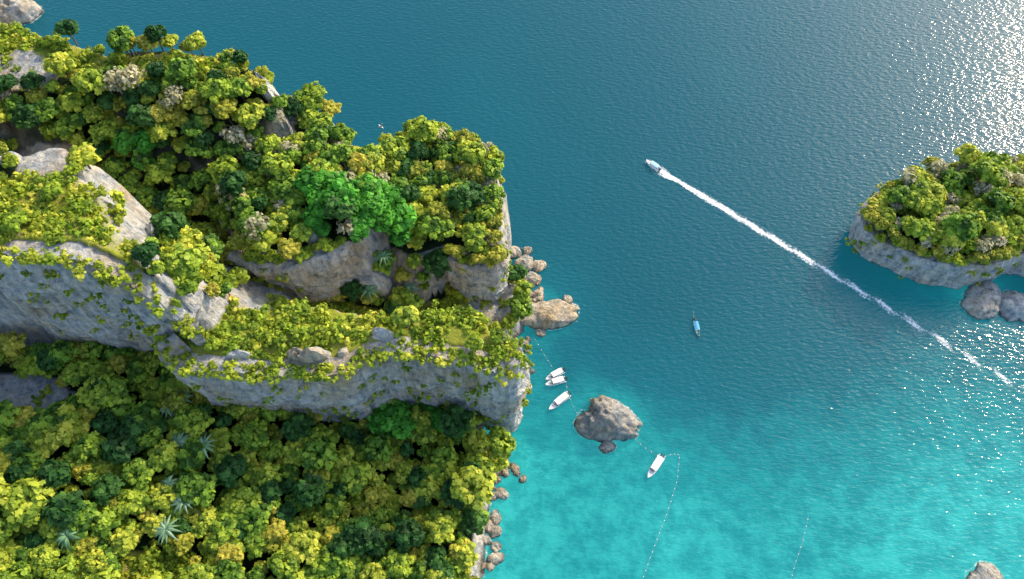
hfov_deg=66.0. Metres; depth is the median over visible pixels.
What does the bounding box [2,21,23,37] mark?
tree
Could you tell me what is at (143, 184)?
tree
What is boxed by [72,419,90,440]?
tree
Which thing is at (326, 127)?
tree
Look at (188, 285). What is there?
tree
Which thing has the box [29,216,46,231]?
tree
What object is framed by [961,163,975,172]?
tree
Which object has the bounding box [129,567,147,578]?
tree
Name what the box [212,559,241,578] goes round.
tree
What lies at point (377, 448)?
tree
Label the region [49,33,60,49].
tree
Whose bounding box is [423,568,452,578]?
tree
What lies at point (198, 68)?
tree
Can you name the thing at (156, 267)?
tree
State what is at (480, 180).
tree
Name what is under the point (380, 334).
rock
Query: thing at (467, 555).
tree
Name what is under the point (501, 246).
tree
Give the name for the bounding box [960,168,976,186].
tree
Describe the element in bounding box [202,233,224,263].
tree
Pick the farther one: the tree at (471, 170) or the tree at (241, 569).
the tree at (471, 170)
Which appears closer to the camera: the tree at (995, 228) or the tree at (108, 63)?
the tree at (108, 63)
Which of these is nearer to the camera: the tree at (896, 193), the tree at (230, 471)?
the tree at (230, 471)
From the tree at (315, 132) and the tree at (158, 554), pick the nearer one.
the tree at (158, 554)
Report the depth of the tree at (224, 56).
311.03 m
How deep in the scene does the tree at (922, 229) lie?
329.03 m
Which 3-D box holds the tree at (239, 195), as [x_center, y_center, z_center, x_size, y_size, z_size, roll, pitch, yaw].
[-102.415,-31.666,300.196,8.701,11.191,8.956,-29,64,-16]
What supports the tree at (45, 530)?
on the terrain at (38, 152)
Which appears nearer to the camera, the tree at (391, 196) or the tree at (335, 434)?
the tree at (335, 434)
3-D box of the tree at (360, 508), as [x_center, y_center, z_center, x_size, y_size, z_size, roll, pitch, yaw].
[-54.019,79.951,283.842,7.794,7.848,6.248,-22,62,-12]
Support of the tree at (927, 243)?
on the islet terrain at (917, 240)
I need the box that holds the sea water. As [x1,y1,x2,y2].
[22,0,1023,578]
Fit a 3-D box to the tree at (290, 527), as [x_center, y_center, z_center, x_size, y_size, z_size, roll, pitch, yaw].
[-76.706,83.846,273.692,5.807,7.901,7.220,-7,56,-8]
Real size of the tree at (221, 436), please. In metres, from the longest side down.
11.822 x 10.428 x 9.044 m
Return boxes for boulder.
[520,299,578,329]
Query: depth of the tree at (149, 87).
301.60 m
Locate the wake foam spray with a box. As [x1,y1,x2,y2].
[656,169,676,181]
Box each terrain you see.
[0,32,523,578]
[884,180,1014,254]
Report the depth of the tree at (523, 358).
264.90 m
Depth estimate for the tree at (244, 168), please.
304.21 m
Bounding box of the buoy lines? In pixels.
[534,338,808,577]
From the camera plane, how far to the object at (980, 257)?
327.95 m
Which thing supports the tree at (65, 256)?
on the cliff wall at (79, 323)
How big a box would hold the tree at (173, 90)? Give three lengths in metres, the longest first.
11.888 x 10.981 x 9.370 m
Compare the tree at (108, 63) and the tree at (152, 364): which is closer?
the tree at (152, 364)
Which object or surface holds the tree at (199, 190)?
on the terrain at (38, 152)
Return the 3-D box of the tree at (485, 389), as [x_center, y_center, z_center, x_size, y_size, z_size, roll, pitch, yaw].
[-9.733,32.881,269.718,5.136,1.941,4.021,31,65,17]
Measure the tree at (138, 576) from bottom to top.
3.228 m
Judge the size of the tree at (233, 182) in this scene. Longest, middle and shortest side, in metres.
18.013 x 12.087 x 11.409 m
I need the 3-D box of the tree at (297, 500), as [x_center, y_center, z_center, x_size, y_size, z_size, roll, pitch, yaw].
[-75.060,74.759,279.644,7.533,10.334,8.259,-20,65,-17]
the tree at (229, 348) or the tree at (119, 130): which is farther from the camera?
the tree at (119, 130)
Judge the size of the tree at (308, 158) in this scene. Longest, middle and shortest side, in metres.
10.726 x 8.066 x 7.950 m
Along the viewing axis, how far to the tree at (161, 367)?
290.60 m
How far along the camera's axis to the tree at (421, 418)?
294.67 m
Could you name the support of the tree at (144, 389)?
on the terrain at (38, 152)
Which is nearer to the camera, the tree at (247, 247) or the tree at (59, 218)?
the tree at (59, 218)
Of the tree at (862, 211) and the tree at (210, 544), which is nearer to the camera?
the tree at (210, 544)
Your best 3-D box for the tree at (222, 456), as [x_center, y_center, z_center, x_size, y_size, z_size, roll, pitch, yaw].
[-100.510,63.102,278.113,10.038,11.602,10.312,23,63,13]
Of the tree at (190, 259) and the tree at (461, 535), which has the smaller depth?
the tree at (190, 259)
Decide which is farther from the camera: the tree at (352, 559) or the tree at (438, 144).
the tree at (438, 144)
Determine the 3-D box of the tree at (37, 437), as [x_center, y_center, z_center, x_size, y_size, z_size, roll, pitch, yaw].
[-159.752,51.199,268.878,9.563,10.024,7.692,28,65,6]
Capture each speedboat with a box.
[546,368,565,379]
[546,376,567,385]
[549,391,570,409]
[646,159,660,171]
[647,453,664,477]
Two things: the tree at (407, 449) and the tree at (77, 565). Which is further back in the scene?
the tree at (407, 449)
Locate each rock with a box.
[0,0,43,26]
[0,151,21,164]
[140,213,150,221]
[145,223,156,236]
[226,349,252,359]
[254,71,291,120]
[286,347,301,360]
[297,346,331,363]
[306,233,324,245]
[337,347,348,357]
[357,272,391,299]
[371,327,394,340]
[414,270,430,284]
[482,561,486,569]
[483,534,491,545]
[484,519,492,532]
[486,562,494,571]
[487,552,504,565]
[488,526,501,538]
[489,509,500,525]
[490,492,497,500]
[490,541,501,552]
[494,476,501,483]
[495,487,508,499]
[500,468,509,477]
[509,246,521,258]
[510,464,519,471]
[513,471,520,476]
[514,254,532,271]
[519,474,526,482]
[523,246,532,254]
[524,271,541,288]
[532,260,546,271]
[532,289,543,296]
[535,328,545,336]
[536,294,543,301]
[562,294,572,303]
[574,395,642,441]
[598,441,615,453]
[960,280,1001,319]
[966,562,1003,578]
[999,290,1023,322]
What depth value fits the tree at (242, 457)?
278.67 m
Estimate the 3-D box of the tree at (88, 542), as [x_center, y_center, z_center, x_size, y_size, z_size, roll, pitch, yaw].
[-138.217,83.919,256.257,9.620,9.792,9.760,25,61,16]
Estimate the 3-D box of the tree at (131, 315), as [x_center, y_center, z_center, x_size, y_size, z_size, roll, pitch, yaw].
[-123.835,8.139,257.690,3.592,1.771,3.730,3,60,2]
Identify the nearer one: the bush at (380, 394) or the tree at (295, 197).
the bush at (380, 394)
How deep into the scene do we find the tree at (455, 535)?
278.48 m
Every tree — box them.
[0,23,8,36]
[0,30,10,42]
[0,38,14,56]
[0,45,11,53]
[0,73,18,93]
[0,88,13,99]
[0,104,9,129]
[0,141,8,155]
[0,171,18,193]
[0,178,14,195]
[0,179,15,201]
[0,188,17,206]
[0,197,17,220]
[0,207,29,231]
[0,221,14,245]
[0,245,7,262]
[0,245,18,260]
[0,331,26,357]
[0,347,7,365]
[0,398,21,434]
[0,434,11,449]
[0,449,11,462]
[0,451,10,475]
[0,472,12,506]
[0,476,55,527]
[0,514,19,544]
[0,537,21,564]
[0,551,8,570]
[0,560,32,578]
[1,53,12,63]
[1,93,23,112]
[1,152,18,167]
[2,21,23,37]
[2,231,15,241]
[2,247,27,266]
[2,439,25,463]
[3,462,31,484]
[4,34,18,43]
[4,102,27,122]
[4,202,25,212]
[5,33,26,48]
[5,138,17,149]
[5,427,20,439]
[7,179,32,198]
[7,348,25,368]
[8,528,21,538]
[9,405,36,427]
[9,426,28,443]
[9,545,30,562]
[10,65,20,71]
[11,103,43,135]
[12,450,44,478]
[13,28,27,38]
[13,172,42,193]
[13,350,45,378]
[15,247,36,265]
[15,533,26,545]
[17,27,32,43]
[17,198,41,224]
[18,71,45,89]
[19,36,41,51]
[19,169,37,187]
[19,181,43,197]
[19,524,37,533]
[20,270,32,277]
[21,199,41,209]
[21,217,44,237]
[22,32,36,46]
[22,345,31,354]
[22,444,33,452]
[22,524,38,533]
[23,173,43,196]
[23,202,43,220]
[23,529,46,551]
[24,88,47,104]
[24,205,50,225]
[24,406,52,439]
[25,248,43,264]
[26,428,47,446]
[26,546,36,563]
[28,214,52,235]
[28,292,39,298]
[28,341,50,358]
[28,541,61,573]
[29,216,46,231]
[29,443,55,460]
[30,561,52,578]
[31,198,56,211]
[31,212,54,230]
[31,394,44,406]
[32,36,41,50]
[32,96,65,122]
[34,474,66,490]
[35,458,73,488]
[36,249,47,265]
[36,346,61,370]
[36,517,61,540]
[37,496,54,522]
[38,36,52,46]
[38,117,60,138]
[38,192,52,202]
[38,283,48,288]
[39,177,64,191]
[39,384,52,395]
[40,179,63,199]
[40,192,56,201]
[42,51,74,78]
[42,79,60,94]
[42,134,56,140]
[42,172,52,184]
[42,246,64,265]
[42,369,60,379]
[42,556,78,578]
[43,31,61,48]
[43,225,64,242]
[43,230,65,245]
[43,339,78,370]
[44,206,73,228]
[44,270,55,274]
[44,273,56,278]
[44,400,66,425]
[44,418,82,449]
[45,214,67,231]
[45,217,63,233]
[45,489,86,529]
[46,538,61,547]
[47,401,75,423]
[48,211,72,228]
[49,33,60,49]
[50,165,73,186]
[52,40,72,53]
[52,116,81,140]
[54,19,79,45]
[54,63,76,76]
[54,249,73,264]
[54,374,70,387]
[55,84,66,94]
[55,95,65,118]
[55,528,80,551]
[57,313,68,320]
[58,92,85,112]
[58,410,80,424]
[59,161,80,181]
[60,358,89,386]
[60,535,79,554]
[61,183,84,200]
[61,553,79,562]
[62,288,74,296]
[62,448,86,468]
[63,85,79,94]
[63,254,88,273]
[63,500,99,538]
[64,110,86,132]
[64,195,92,215]
[64,216,93,236]
[64,483,79,493]
[65,142,101,171]
[65,183,89,200]
[67,130,85,145]
[67,394,84,409]
[68,70,75,78]
[68,199,93,218]
[68,218,91,235]
[68,342,88,362]
[69,68,85,86]
[70,456,98,477]
[71,256,104,281]
[71,430,105,460]
[71,462,91,480]
[72,302,84,307]
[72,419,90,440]
[73,533,99,557]
[73,559,81,574]
[74,572,81,578]
[75,54,81,66]
[75,69,107,95]
[75,373,110,412]
[76,549,96,573]
[77,216,99,234]
[77,407,95,423]
[78,340,105,358]
[78,570,96,578]
[79,45,93,57]
[79,471,97,485]
[80,52,95,62]
[81,92,94,105]
[81,102,103,122]
[81,375,89,384]
[82,549,108,572]
[83,63,100,68]
[83,357,101,377]
[83,488,92,500]
[84,103,102,112]
[84,181,100,199]
[85,228,109,246]
[86,472,124,506]
[87,140,112,155]
[87,142,109,163]
[87,507,120,538]
[88,63,101,67]
[88,118,116,145]
[88,184,107,199]
[88,213,108,225]
[88,452,113,472]
[89,138,112,157]
[89,292,102,299]
[89,377,102,389]
[89,410,119,436]
[90,203,102,222]
[90,224,107,242]
[91,206,107,216]
[92,44,104,54]
[94,535,109,551]
[94,566,120,578]
[95,315,107,323]
[95,360,114,376]
[96,92,117,110]
[96,498,119,512]
[97,189,124,213]
[97,266,113,280]
[97,462,114,475]
[98,225,115,244]
[98,280,108,286]
[98,547,118,571]
[99,372,131,407]
[99,405,106,411]
[99,431,139,464]
[100,345,125,360]
[101,61,127,70]
[101,66,127,93]
[101,155,130,178]
[102,109,115,119]
[102,400,136,424]
[103,64,123,76]
[104,265,131,287]
[106,25,134,56]
[106,489,138,526]
[107,51,126,63]
[107,52,121,64]
[107,198,126,207]
[107,209,127,225]
[107,226,120,238]
[107,354,128,373]
[107,525,138,556]
[108,127,128,146]
[109,263,134,284]
[110,131,132,155]
[111,116,124,129]
[111,557,121,572]
[112,96,126,112]
[112,462,126,475]
[113,150,132,157]
[114,414,151,446]
[116,63,146,90]
[116,237,138,259]
[117,78,140,90]
[117,172,141,193]
[117,517,136,529]
[118,466,131,486]
[120,243,133,263]
[120,308,127,313]
[121,122,144,137]
[121,347,137,358]
[121,457,155,488]
[121,484,135,490]
[121,565,146,578]
[122,88,141,104]
[122,298,141,305]
[123,60,142,69]
[124,273,142,294]
[124,549,149,578]
[125,102,142,113]
[125,103,155,127]
[125,357,147,384]
[126,129,146,151]
[126,167,142,177]
[126,394,136,407]
[127,314,137,319]
[127,381,142,391]
[129,35,136,53]
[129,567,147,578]
[130,157,155,170]
[130,485,151,514]
[131,129,156,154]
[131,241,160,266]
[131,398,161,431]
[132,145,153,163]
[132,351,146,359]
[132,529,142,543]
[133,281,161,308]
[133,556,148,572]
[134,316,144,325]
[134,322,143,329]
[135,35,159,52]
[135,185,159,206]
[135,521,144,530]
[136,507,157,520]
[136,566,157,576]
[137,58,150,72]
[137,79,159,98]
[137,374,158,388]
[137,381,156,399]
[137,424,163,454]
[138,52,153,64]
[139,236,159,245]
[140,92,155,103]
[140,181,153,190]
[141,350,154,355]
[141,512,165,537]
[141,539,163,562]
[142,324,160,336]
[142,352,160,375]
[142,385,165,401]
[142,441,167,460]
[143,24,166,51]
[143,160,175,185]
[144,121,177,146]
[144,571,172,578]
[145,60,166,77]
[145,206,159,214]
[146,172,159,185]
[146,260,165,275]
[146,483,175,510]
[147,439,179,472]
[147,474,164,490]
[148,211,170,229]
[148,549,170,569]
[150,54,167,61]
[150,76,162,87]
[150,100,173,122]
[150,333,169,348]
[151,189,168,210]
[151,297,181,318]
[151,540,163,553]
[152,211,186,239]
[152,554,167,564]
[154,346,171,357]
[154,515,181,544]
[155,415,166,439]
[156,137,171,147]
[156,388,188,415]
[156,562,183,577]
[157,151,178,172]
[157,231,172,246]
[157,369,174,387]
[158,85,183,109]
[158,88,171,104]
[158,365,164,375]
[159,34,178,49]
[159,246,172,256]
[159,253,179,272]
[159,404,173,417]
[160,361,169,372]
[160,474,179,492]
[161,76,177,90]
[162,52,174,62]
[162,503,183,523]
[162,535,175,557]
[163,48,182,61]
[163,112,176,129]
[163,188,197,214]
[163,413,173,432]
[163,463,178,478]
[163,531,175,542]
[164,57,196,89]
[164,346,184,364]
[165,242,202,286]
[165,376,192,394]
[166,426,188,447]
[166,555,187,567]
[167,110,188,127]
[167,350,195,377]
[167,403,197,434]
[169,228,192,251]
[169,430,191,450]
[169,556,176,566]
[170,320,181,327]
[170,496,194,514]
[170,532,193,556]
[171,135,189,152]
[171,516,192,534]
[172,466,202,475]
[172,564,179,578]
[173,174,194,191]
[173,313,194,332]
[173,470,203,498]
[174,103,184,110]
[176,161,190,172]
[176,277,198,295]
[176,436,211,471]
[177,76,197,90]
[178,40,193,54]
[178,389,193,403]
[178,407,214,437]
[178,472,217,507]
[179,89,203,109]
[179,317,204,338]
[179,548,196,564]
[180,113,205,136]
[180,505,203,524]
[180,562,213,578]
[182,54,192,58]
[183,429,207,443]
[184,359,199,375]
[185,30,206,55]
[185,136,210,158]
[185,214,192,222]
[185,228,202,244]
[187,194,209,217]
[187,394,203,404]
[188,555,201,565]
[189,334,208,347]
[190,383,201,390]
[190,527,208,538]
[191,166,213,189]
[191,221,215,236]
[191,243,210,266]
[191,390,211,404]
[191,506,218,535]
[192,99,207,114]
[192,129,214,146]
[192,274,203,283]
[192,363,207,377]
[193,58,209,76]
[193,71,202,81]
[193,185,204,192]
[194,81,204,90]
[195,432,215,458]
[196,63,206,71]
[197,58,219,67]
[197,540,207,555]
[198,76,229,103]
[198,404,212,416]
[199,65,217,80]
[199,260,226,283]
[200,252,216,267]
[201,182,220,200]
[201,329,209,336]
[202,113,212,129]
[202,146,214,160]
[202,199,214,215]
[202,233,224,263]
[202,360,221,378]
[202,551,215,566]
[203,281,220,297]
[203,531,227,555]
[204,55,214,65]
[204,101,213,114]
[204,335,220,351]
[205,59,218,69]
[206,68,225,80]
[207,154,240,183]
[207,202,230,222]
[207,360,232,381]
[207,427,231,453]
[207,451,223,471]
[207,509,239,541]
[210,97,237,124]
[210,221,220,231]
[210,318,235,337]
[211,412,233,429]
[211,451,232,474]
[212,121,225,132]
[212,139,231,157]
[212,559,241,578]
[213,455,247,488]
[213,497,221,506]
[214,183,228,203]
[214,504,222,516]
[215,227,229,240]
[215,405,229,411]
[215,542,243,565]
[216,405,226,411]
[217,51,233,63]
[217,170,246,196]
[218,62,230,69]
[218,272,235,285]
[218,335,229,349]
[218,487,228,502]
[219,125,245,143]
[219,244,230,265]
[219,281,232,297]
[219,319,235,333]
[220,329,235,346]
[220,490,250,514]
[221,61,239,72]
[221,195,231,210]
[221,219,232,229]
[221,333,246,354]
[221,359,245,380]
[222,66,239,78]
[222,139,246,159]
[222,299,240,320]
[223,404,244,418]
[224,77,236,85]
[226,188,247,210]
[226,231,248,249]
[226,295,238,313]
[227,477,246,493]
[228,77,253,102]
[228,421,244,446]
[228,485,261,513]
[229,192,249,205]
[229,266,249,287]
[229,312,249,328]
[229,331,249,348]
[229,537,244,553]
[230,108,237,121]
[230,195,253,218]
[230,217,240,230]
[232,50,247,62]
[232,77,243,99]
[232,524,246,539]
[233,447,256,462]
[234,102,265,129]
[234,313,259,330]
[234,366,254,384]
[235,147,251,159]
[235,453,247,469]
[236,59,249,71]
[236,210,272,240]
[236,307,260,323]
[236,342,254,359]
[236,411,259,424]
[236,500,272,534]
[238,71,251,77]
[238,166,252,185]
[238,417,269,451]
[238,566,245,578]
[239,132,257,150]
[239,339,261,357]
[239,425,258,446]
[241,150,264,172]
[241,211,269,240]
[241,244,252,250]
[241,249,261,261]
[242,406,258,415]
[242,461,257,486]
[243,170,264,185]
[243,183,258,191]
[243,310,262,327]
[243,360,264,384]
[243,528,267,548]
[243,538,262,559]
[245,228,277,252]
[245,320,263,335]
[246,73,266,93]
[246,97,265,110]
[246,125,263,139]
[246,187,268,198]
[246,303,269,325]
[246,564,264,578]
[247,270,255,281]
[250,195,269,212]
[250,325,274,350]
[250,326,265,340]
[252,65,268,77]
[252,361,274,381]
[253,560,268,576]
[254,133,281,154]
[254,462,282,485]
[255,81,267,99]
[255,447,270,460]
[256,255,266,264]
[256,479,282,504]
[257,342,288,365]
[258,152,294,178]
[258,408,282,423]
[258,438,283,461]
[258,458,271,467]
[261,175,270,188]
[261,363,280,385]
[261,500,277,514]
[261,517,288,541]
[262,538,283,553]
[263,106,280,121]
[263,201,277,211]
[263,208,276,218]
[264,249,277,261]
[265,282,273,287]
[265,298,285,310]
[265,306,286,320]
[265,311,287,330]
[265,321,286,342]
[266,71,274,83]
[266,292,285,307]
[266,423,283,439]
[266,545,299,578]
[267,190,277,203]
[268,173,295,200]
[269,211,287,234]
[269,497,281,513]
[269,514,275,521]
[271,94,287,111]
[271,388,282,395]
[272,140,299,153]
[272,253,286,264]
[272,351,285,359]
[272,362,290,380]
[273,107,284,128]
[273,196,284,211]
[273,301,294,322]
[273,331,285,342]
[273,455,296,465]
[274,501,298,523]
[276,233,282,243]
[276,273,287,280]
[276,315,293,329]
[277,203,292,212]
[277,238,301,258]
[277,297,289,304]
[277,473,298,494]
[278,409,292,420]
[280,146,302,167]
[280,463,300,481]
[280,536,291,561]
[281,136,291,145]
[281,411,313,441]
[281,438,303,466]
[282,188,305,206]
[282,323,303,346]
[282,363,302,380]
[283,96,302,124]
[283,530,319,564]
[284,299,306,321]
[284,493,302,512]
[284,568,309,578]
[285,519,296,536]
[286,204,304,223]
[286,300,305,316]
[287,218,302,231]
[288,297,310,312]
[288,316,317,341]
[289,222,312,242]
[290,116,299,124]
[290,168,301,178]
[290,492,305,507]
[291,132,309,150]
[291,336,303,347]
[291,472,326,508]
[292,89,311,106]
[292,246,312,263]
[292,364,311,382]
[293,165,326,196]
[293,515,308,532]
[296,311,317,328]
[297,109,318,128]
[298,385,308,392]
[298,435,337,470]
[299,105,317,117]
[299,505,314,520]
[300,207,323,227]
[301,81,326,109]
[301,311,316,323]
[302,138,326,154]
[302,465,329,480]
[303,150,318,162]
[303,336,319,347]
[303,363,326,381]
[303,427,325,444]
[303,556,319,578]
[304,124,328,141]
[304,245,313,255]
[305,158,333,173]
[305,186,327,214]
[306,112,332,130]
[306,412,322,424]
[307,526,323,540]
[308,471,326,483]
[309,168,333,190]
[310,242,317,250]
[310,303,329,324]
[311,221,331,237]
[311,423,332,436]
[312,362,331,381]
[312,508,335,531]
[313,503,323,515]
[314,149,339,165]
[314,305,330,319]
[314,321,343,345]
[315,180,359,219]
[315,309,330,322]
[315,345,332,360]
[315,545,348,578]
[316,237,335,252]
[316,322,334,341]
[318,314,344,338]
[318,541,323,557]
[320,99,341,117]
[320,124,330,142]
[320,524,339,544]
[321,300,336,308]
[322,193,355,225]
[323,493,345,518]
[324,327,339,339]
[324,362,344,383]
[325,170,347,187]
[326,323,350,344]
[326,468,338,495]
[327,134,341,144]
[327,481,347,501]
[327,529,355,559]
[328,173,355,187]
[329,124,344,139]
[329,163,341,170]
[329,422,339,431]
[330,140,355,166]
[330,313,354,336]
[330,429,339,442]
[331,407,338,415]
[332,297,351,312]
[333,294,345,300]
[333,447,354,470]
[333,553,362,578]
[335,126,356,144]
[335,235,346,245]
[335,460,353,477]
[335,501,351,521]
[336,216,358,234]
[336,443,343,450]
[336,517,355,530]
[337,169,357,180]
[337,300,357,314]
[337,461,371,496]
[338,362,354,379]
[338,424,354,440]
[339,279,364,302]
[339,415,348,420]
[340,420,357,430]
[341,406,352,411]
[341,514,379,554]
[342,317,359,335]
[343,437,358,457]
[344,315,357,326]
[345,356,362,372]
[345,493,362,508]
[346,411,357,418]
[347,152,366,173]
[347,221,369,242]
[349,209,375,229]
[349,428,367,446]
[351,326,371,346]
[351,501,369,517]
[352,174,382,199]
[352,346,374,367]
[352,561,362,578]
[353,435,370,462]
[354,171,377,191]
[356,421,369,433]
[356,551,372,571]
[358,143,379,159]
[358,191,390,218]
[358,290,381,304]
[358,306,370,314]
[358,314,385,335]
[358,417,368,426]
[359,562,386,578]
[360,285,381,304]
[360,490,365,501]
[361,152,385,175]
[361,433,392,461]
[361,461,378,484]
[362,346,382,363]
[363,310,383,326]
[363,486,388,510]
[364,531,389,557]
[365,403,398,435]
[365,471,385,488]
[366,156,374,171]
[366,310,387,328]
[366,407,379,418]
[367,504,386,524]
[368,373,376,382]
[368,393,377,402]
[369,458,383,466]
[371,208,397,231]
[371,346,387,361]
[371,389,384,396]
[372,249,396,275]
[372,250,393,266]
[372,296,384,305]
[372,556,391,578]
[373,171,389,182]
[374,522,393,544]
[375,176,390,195]
[375,455,394,472]
[377,132,392,142]
[377,145,388,166]
[381,135,409,160]
[381,156,401,175]
[381,312,405,337]
[381,342,402,361]
[381,549,414,578]
[382,197,417,234]
[382,546,394,555]
[383,399,412,416]
[383,493,401,511]
[383,505,395,521]
[384,484,396,496]
[385,190,403,204]
[385,300,398,315]
[385,316,399,334]
[385,472,398,489]
[387,174,409,191]
[387,523,395,541]
[388,229,411,246]
[388,451,403,471]
[388,517,425,553]
[389,336,411,360]
[389,509,411,526]
[390,184,399,193]
[390,285,408,304]
[390,305,419,327]
[390,436,400,445]
[391,288,424,308]
[391,409,415,439]
[391,440,407,459]
[393,184,403,192]
[394,131,404,136]
[394,156,413,177]
[394,266,412,281]
[395,460,413,484]
[398,483,408,491]
[398,485,416,507]
[399,440,414,456]
[400,184,421,202]
[400,344,419,360]
[401,437,412,443]
[402,119,416,130]
[402,283,419,292]
[402,365,412,371]
[404,457,418,465]
[405,253,421,270]
[405,464,427,489]
[406,139,428,159]
[406,158,428,179]
[406,546,417,565]
[407,115,439,141]
[407,199,423,216]
[407,234,425,249]
[407,387,416,393]
[407,560,428,578]
[409,174,428,187]
[409,405,430,430]
[409,474,443,500]
[410,220,427,238]
[410,325,432,345]
[410,425,437,445]
[411,343,427,359]
[411,403,433,412]
[411,509,423,516]
[412,395,422,402]
[413,495,431,509]
[414,326,430,343]
[414,348,432,364]
[414,461,425,467]
[414,514,424,521]
[415,211,446,240]
[416,270,430,281]
[416,543,429,560]
[417,184,438,204]
[417,310,439,328]
[417,444,432,457]
[417,517,433,533]
[420,281,429,289]
[420,392,431,399]
[420,463,440,485]
[420,531,429,544]
[421,160,432,174]
[421,248,451,280]
[421,314,445,332]
[422,458,432,464]
[423,170,435,184]
[423,326,445,347]
[423,505,439,515]
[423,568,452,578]
[424,513,456,544]
[424,545,446,567]
[425,141,432,147]
[425,200,449,220]
[425,508,445,519]
[427,147,436,157]
[427,299,450,322]
[427,439,437,446]
[428,188,438,200]
[428,325,450,344]
[428,404,445,411]
[428,555,453,578]
[429,345,446,363]
[430,407,448,434]
[430,442,458,466]
[431,156,438,166]
[433,170,453,185]
[433,345,458,367]
[434,139,447,149]
[434,159,453,171]
[435,127,447,139]
[436,127,453,140]
[436,144,456,162]
[436,293,453,306]
[437,121,449,127]
[437,431,458,445]
[437,499,453,508]
[438,182,462,206]
[438,217,455,237]
[438,306,459,326]
[438,402,473,437]
[439,295,457,308]
[439,460,460,482]
[439,475,464,509]
[442,530,457,544]
[443,243,454,254]
[443,507,463,526]
[444,281,455,294]
[444,555,461,578]
[446,184,476,210]
[446,304,463,320]
[447,206,458,216]
[447,350,462,366]
[448,140,456,151]
[448,292,471,308]
[448,538,469,560]
[449,245,465,258]
[449,433,468,444]
[449,465,496,509]
[450,130,460,140]
[450,171,460,181]
[450,206,469,219]
[450,216,461,226]
[450,531,469,543]
[450,538,478,571]
[452,159,463,168]
[452,289,463,299]
[454,140,485,165]
[454,178,470,185]
[455,128,480,147]
[455,225,465,237]
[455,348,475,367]
[456,314,475,334]
[456,571,468,578]
[457,254,466,263]
[458,162,482,180]
[458,450,472,466]
[459,507,487,534]
[460,305,480,323]
[461,221,473,231]
[462,210,474,222]
[462,232,484,252]
[462,428,491,454]
[462,568,471,575]
[463,309,483,326]
[463,331,483,351]
[463,461,482,468]
[464,222,487,239]
[464,312,490,332]
[464,410,482,436]
[464,502,473,508]
[466,254,472,265]
[466,350,487,371]
[466,398,477,406]
[466,575,481,578]
[467,181,486,209]
[467,388,476,394]
[468,314,480,329]
[468,453,493,471]
[470,252,484,263]
[472,219,486,227]
[473,204,495,222]
[473,355,498,374]
[475,174,485,183]
[476,240,490,255]
[476,382,489,392]
[478,508,488,530]
[480,142,494,157]
[480,221,490,238]
[480,299,492,309]
[480,415,490,420]
[481,157,503,179]
[481,180,495,186]
[482,446,491,457]
[483,183,505,199]
[483,196,503,210]
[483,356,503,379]
[484,342,504,357]
[485,145,504,162]
[485,176,501,183]
[485,425,516,457]
[486,216,502,230]
[486,258,498,268]
[487,229,502,243]
[488,246,506,263]
[488,321,500,330]
[488,344,506,361]
[488,450,508,472]
[490,328,505,343]
[491,243,508,260]
[494,345,509,361]
[495,213,503,219]
[498,297,507,308]
[498,370,514,386]
[499,175,504,183]
[500,340,518,361]
[501,271,508,282]
[501,312,519,329]
[502,329,524,347]
[504,363,521,378]
[506,295,532,319]
[507,276,525,284]
[508,263,527,284]
[511,353,529,368]
[512,280,532,297]
[517,343,532,355]
[521,398,528,407]
[525,360,534,369]
[859,208,868,216]
[863,208,879,223]
[864,224,872,231]
[865,197,888,214]
[873,216,891,232]
[875,233,886,242]
[879,189,894,206]
[880,185,890,190]
[881,207,895,221]
[885,181,894,188]
[886,226,903,241]
[887,185,914,202]
[889,202,903,212]
[891,241,899,246]
[892,222,899,231]
[894,202,908,215]
[894,218,901,227]
[897,178,906,184]
[898,167,920,189]
[898,236,914,249]
[899,214,917,231]
[902,165,926,186]
[903,192,924,215]
[905,219,933,240]
[907,209,918,216]
[909,175,929,193]
[913,243,927,255]
[916,218,935,236]
[917,237,931,247]
[919,211,937,221]
[920,181,947,203]
[920,194,944,217]
[921,156,939,171]
[921,172,930,180]
[923,248,932,256]
[925,158,949,178]
[927,170,940,184]
[928,225,942,244]
[930,220,942,234]
[931,242,944,255]
[933,254,949,262]
[935,212,948,224]
[936,226,965,247]
[940,167,964,188]
[941,214,961,227]
[941,245,961,256]
[942,181,962,195]
[943,205,963,215]
[944,253,952,263]
[945,211,981,241]
[946,192,961,205]
[949,161,964,170]
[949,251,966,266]
[952,189,972,207]
[953,142,983,164]
[954,163,965,171]
[955,246,964,253]
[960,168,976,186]
[960,194,972,204]
[960,206,975,213]
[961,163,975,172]
[963,247,971,253]
[964,236,979,250]
[965,210,989,229]
[966,253,975,261]
[967,198,986,210]
[968,156,1003,188]
[968,171,981,189]
[968,186,983,198]
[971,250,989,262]
[972,181,992,196]
[976,234,993,254]
[977,205,1003,221]
[978,151,1002,164]
[981,187,1015,212]
[981,272,990,276]
[984,219,1008,236]
[987,234,1007,246]
[988,175,1009,188]
[988,246,1004,260]
[996,246,1011,260]
[999,153,1010,160]
[1001,158,1020,172]
[1001,168,1013,188]
[1002,209,1016,214]
[1003,185,1013,192]
[1003,228,1021,249]
[1005,214,1023,232]
[1005,244,1021,257]
[1009,187,1023,213]
[1010,172,1023,186]
[1011,156,1019,163]
[1013,161,1023,171]
[1017,234,1023,248]
[1019,153,1023,161]
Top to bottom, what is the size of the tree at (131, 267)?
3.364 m
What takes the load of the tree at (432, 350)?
on the cliff wall at (496, 401)
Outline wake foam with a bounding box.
[659,170,1023,387]
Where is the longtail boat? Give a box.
[693,313,699,336]
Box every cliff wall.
[0,240,206,351]
[132,269,529,431]
[227,241,355,302]
[446,211,509,302]
[848,170,1023,288]

